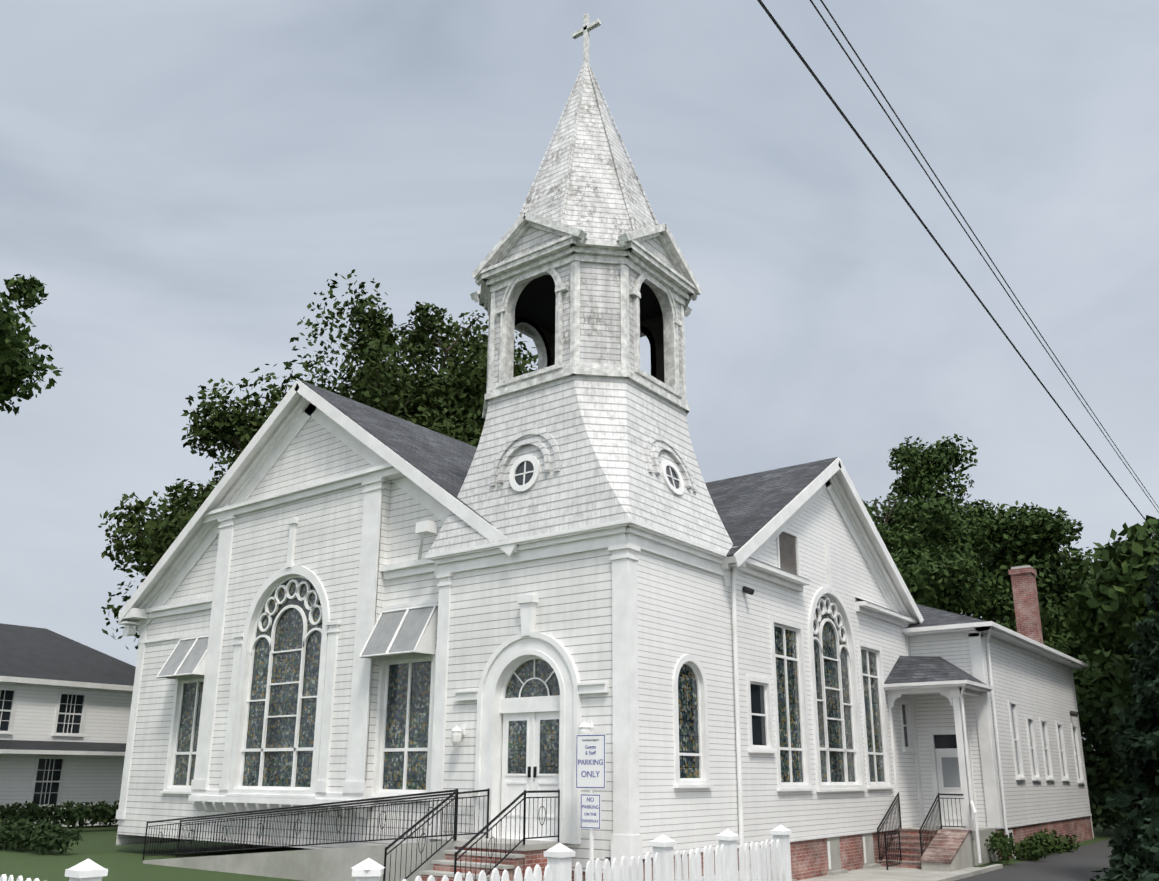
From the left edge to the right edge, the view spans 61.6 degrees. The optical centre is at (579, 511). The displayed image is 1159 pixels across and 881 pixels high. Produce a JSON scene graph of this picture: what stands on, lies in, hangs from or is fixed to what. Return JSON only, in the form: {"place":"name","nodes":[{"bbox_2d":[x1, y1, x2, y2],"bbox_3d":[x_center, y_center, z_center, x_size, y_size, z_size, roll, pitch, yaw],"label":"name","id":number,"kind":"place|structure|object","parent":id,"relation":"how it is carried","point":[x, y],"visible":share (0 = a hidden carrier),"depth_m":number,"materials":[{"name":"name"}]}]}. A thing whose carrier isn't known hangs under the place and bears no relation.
{"place":"outdoors","nodes":[
{"label":"outdoors","id":0,"kind":"place"},
{"bbox_2d":[218,269,538,482],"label":"tree","id":1,"kind":"object","parent":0,"point":[452,406],"depth_m":42.41,"materials":[{"name":"green plant"}]},
{"bbox_2d":[0,818,1128,880],"bbox_3d":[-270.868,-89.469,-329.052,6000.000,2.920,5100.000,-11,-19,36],"label":"ground","id":2,"kind":"structure","parent":0,"point":[98,845],"depth_m":24.39,"materials":[{"name":"green plant"}]},
{"bbox_2d":[0,818,82,853],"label":"hedge","id":3,"kind":"object","parent":2,"relation":"on","point":[47,836],"visible":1,"depth_m":26.50,"materials":[{"name":"green plant"}]},
{"bbox_2d":[0,799,118,826],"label":"hedge","id":4,"kind":"object","parent":2,"relation":"on","point":[71,814],"visible":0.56,"depth_m":35.31,"materials":[{"name":"green plant"}]},
{"bbox_2d":[0,623,135,826],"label":"neighbour house","id":5,"kind":"structure","parent":2,"relation":"on","point":[65,705],"depth_m":38.66,"materials":[{"name":"white wood"}]},
{"bbox_2d":[97,377,267,649],"bbox_3d":[-11.155,3.651,38.786,15.812,17.045,16.248,-11,-19,36],"label":"tree","id":6,"kind":"object","parent":2,"relation":"on","point":[160,532],"depth_m":35.83,"materials":[{"name":"green plant"}]},
{"bbox_2d":[0,825,791,880],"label":"picket fence","id":7,"kind":"object","parent":2,"relation":"on","point":[776,866],"visible":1,"depth_m":8.34,"materials":[{"name":"paint"}]},
{"bbox_2d":[142,788,965,880],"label":"iron railings","id":8,"kind":"object","parent":2,"relation":"on","point":[455,813],"visible":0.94,"depth_m":20.19,"materials":[{"name":"black metal"}]},
{"bbox_2d":[576,724,605,880],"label":"parking signs","id":9,"kind":"object","parent":2,"relation":"on","point":[592,783],"visible":1,"depth_m":16.77,"materials":[{"name":"white metal"}]},
{"bbox_2d":[578,759,602,764],"bbox_3d":[0.189,4.342,16.864,0.529,0.091,0.004,-11,-19,36],"label":"sign text","id":10,"kind":"object","parent":9,"relation":"attached to","point":[594,761],"visible":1,"depth_m":16.86,"materials":[{"name":"blue"}]},
{"bbox_2d":[581,771,599,776],"bbox_3d":[0.191,4.534,16.810,0.398,0.105,0.004,-11,-19,36],"label":"sign text","id":11,"kind":"object","parent":9,"relation":"attached to","point":[589,774],"visible":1,"depth_m":16.83,"materials":[{"name":"blue"}]},
{"bbox_2d":[582,805,598,808],"bbox_3d":[0.186,5.059,16.671,0.346,0.060,0.004,-11,-19,36],"label":"sign text","id":12,"kind":"object","parent":9,"relation":"attached to","point":[589,807],"visible":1,"depth_m":16.67,"materials":[{"name":"blue"}]},
{"bbox_2d":[116,380,1091,880],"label":"trim","id":13,"kind":"structure","parent":2,"relation":"on","point":[300,404],"depth_m":22.88,"materials":[{"name":"white wood"}]},
{"bbox_2d":[425,13,732,560],"bbox_3d":[0.143,-5.824,23.017,5.370,14.270,4.480,-11,-19,36],"label":"steeple","id":14,"kind":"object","parent":13,"relation":"on","point":[582,274],"depth_m":20.62,"materials":[{"name":"white wood"}]},
{"bbox_2d":[1008,565,1042,643],"bbox_3d":[16.623,3.760,36.095,0.800,3.450,0.800,-11,-19,36],"label":"chimney","id":15,"kind":"object","parent":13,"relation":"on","point":[1026,603],"visible":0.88,"depth_m":35.93,"materials":[{"name":"brick"}]},
{"bbox_2d":[572,816,1092,880],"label":"brick foundation","id":16,"kind":"object","parent":2,"relation":"on","point":[832,856],"visible":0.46,"depth_m":24.00,"materials":[{"name":"red brick"}]},
{"bbox_2d":[929,864,1002,880],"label":"curb","id":17,"kind":"object","parent":2,"relation":"on","point":[962,875],"visible":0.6,"depth_m":22.78,"materials":[{"name":"concrete"}]},
{"bbox_2d":[984,831,1018,863],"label":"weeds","id":18,"kind":"object","parent":2,"relation":"on","point":[1004,846],"visible":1,"depth_m":25.79,"materials":[{"name":"green plant"}]},
{"bbox_2d":[1014,828,1080,861],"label":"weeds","id":19,"kind":"object","parent":2,"relation":"on","point":[1041,844],"visible":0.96,"depth_m":28.34,"materials":[{"name":"green plant"}]},
{"bbox_2d":[1004,533,1158,666],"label":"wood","id":20,"kind":"object","parent":2,"relation":"on","point":[1062,588],"depth_m":56.76,"materials":[{"name":"green plant"}]},
{"bbox_2d":[1043,579,1134,683],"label":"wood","id":21,"kind":"object","parent":2,"relation":"on","point":[1082,614],"visible":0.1,"depth_m":48.43,"materials":[{"name":"green plant"}]},
{"bbox_2d":[1073,515,1158,743],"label":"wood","id":22,"kind":"object","parent":2,"relation":"on","point":[1119,581],"depth_m":37.55,"materials":[{"name":"green plant"}]},
{"bbox_2d":[1078,692,1158,831],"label":"tree","id":23,"kind":"object","parent":2,"relation":"on","point":[1104,778],"visible":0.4,"depth_m":38.69,"materials":[{"name":"green plant"}]},
{"bbox_2d":[1090,812,1158,880],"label":"tree","id":24,"kind":"object","parent":2,"relation":"on","point":[1136,864],"visible":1,"depth_m":14.20,"materials":[{"name":"green plant"}]},
{"bbox_2d":[1106,560,1158,865],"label":"tree","id":25,"kind":"object","parent":2,"relation":"on","point":[1137,751],"depth_m":21.41,"materials":[{"name":"green plant"}]},
{"bbox_3d":[-22.043,-2.203,26.096,9.583,21.586,10.091,-11,-19,36],"label":"tree wood","id":26,"kind":"object","parent":2,"relation":"on","visible":0},
{"bbox_2d":[0,274,62,414],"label":"tree","id":27,"kind":"object","parent":26,"relation":"attached to","point":[16,368],"visible":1,"depth_m":28.17,"materials":[{"name":"green plant"}]},
{"bbox_2d":[0,0,1158,750],"label":"sky","id":28,"kind":"structure","parent":0,"point":[181,180],"materials":[{"name":"grey"}]},
{"bbox_2d":[123,520,1077,880],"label":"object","id":29,"kind":"object","parent":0,"point":[953,848],"visible":0.85,"depth_m":21.14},
{"bbox_2d":[116,418,1093,872],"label":"church walls","id":30,"kind":"structure","parent":0,"point":[684,610],"depth_m":22.60,"materials":[{"name":"white wood"}]},
{"bbox_2d":[159,578,1079,789],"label":"windows","id":31,"kind":"structure","parent":30,"relation":"in","point":[277,769],"depth_m":23.23,"materials":[{"name":"glass"}]},
{"bbox_2d":[300,380,986,684],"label":"church roofs","id":32,"kind":"structure","parent":30,"relation":"on","point":[748,507],"depth_m":25.64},
{"bbox_2d":[757,0,1158,536],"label":"wires","id":33,"kind":"object","parent":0,"point":[761,3],"visible":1,"depth_m":11.31,"materials":[{"name":"black"}]},
{"bbox_2d":[862,433,1131,662],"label":"tree","id":34,"kind":"object","parent":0,"point":[964,542],"depth_m":55.41,"materials":[{"name":"green plant"}]}
]}

